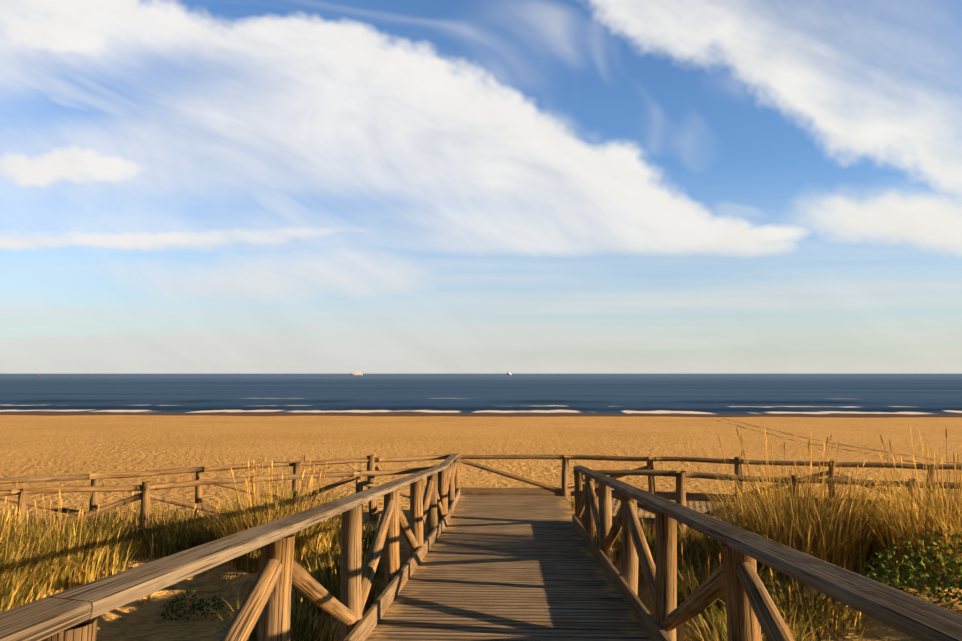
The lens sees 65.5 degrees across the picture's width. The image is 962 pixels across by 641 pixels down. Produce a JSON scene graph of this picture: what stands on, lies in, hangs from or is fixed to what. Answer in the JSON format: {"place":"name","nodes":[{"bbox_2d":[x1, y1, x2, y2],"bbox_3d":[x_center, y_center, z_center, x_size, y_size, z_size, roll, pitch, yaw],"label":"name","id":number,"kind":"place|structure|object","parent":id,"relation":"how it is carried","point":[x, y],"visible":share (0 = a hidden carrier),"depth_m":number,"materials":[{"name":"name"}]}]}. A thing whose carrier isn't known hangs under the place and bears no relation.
{"place":"outdoors","nodes":[
{"label":"outdoors","id":0,"kind":"place"},
{"bbox_2d":[0,415,961,640],"bbox_3d":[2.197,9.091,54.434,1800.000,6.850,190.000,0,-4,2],"label":"sand beach","id":1,"kind":"structure","parent":0,"point":[34,445],"depth_m":40.49,"materials":[{"name":"beige sand"}]},
{"bbox_2d":[0,424,961,640],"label":"dune grass","id":2,"kind":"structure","parent":1,"relation":"on","point":[30,557],"depth_m":9.95,"materials":[{"name":"yellow plant"}]},
{"bbox_2d":[0,454,961,640],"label":"boardwalk posts and fences","id":3,"kind":"object","parent":1,"relation":"on","point":[752,611],"visible":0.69,"depth_m":7.99,"materials":[{"name":"brown wood"}]},
{"bbox_2d":[0,453,961,640],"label":"boardwalk handrails","id":4,"kind":"object","parent":3,"relation":"on","point":[917,618],"visible":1,"depth_m":2.75,"materials":[{"name":"brown wood"}]},
{"bbox_2d":[159,529,961,620],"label":"dune shrubs","id":5,"kind":"object","parent":1,"relation":"on","point":[948,564],"visible":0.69,"depth_m":8.17,"materials":[{"name":"green plant"}]},
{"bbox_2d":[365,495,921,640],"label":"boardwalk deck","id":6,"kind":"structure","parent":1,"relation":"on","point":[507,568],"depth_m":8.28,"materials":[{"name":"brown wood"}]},
{"bbox_2d":[343,487,956,640],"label":"boardwalk kerbs","id":7,"kind":"structure","parent":6,"relation":"on","point":[364,627],"depth_m":8.87,"materials":[{"name":"brown wood"}]},
{"bbox_2d":[708,417,961,463],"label":"tire tracks","id":8,"kind":"object","parent":1,"relation":"on","point":[824,441],"visible":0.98,"depth_m":48.41},
{"bbox_2d":[0,374,961,417],"bbox_3d":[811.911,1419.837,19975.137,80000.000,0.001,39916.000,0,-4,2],"label":"sea water","id":9,"kind":"structure","parent":0,"point":[743,395],"depth_m":187.25,"materials":[{"name":"blue liquid"}]},
{"bbox_2d":[0,0,961,373],"label":"sky","id":10,"kind":"structure","parent":0,"point":[187,186],"materials":[{"name":"blue"}]},
{"bbox_2d":[596,506,709,538],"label":"boardwalk joists","id":11,"kind":"object","parent":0,"point":[651,531],"depth_m":13.74,"materials":[{"name":"brown wood"}]}
]}

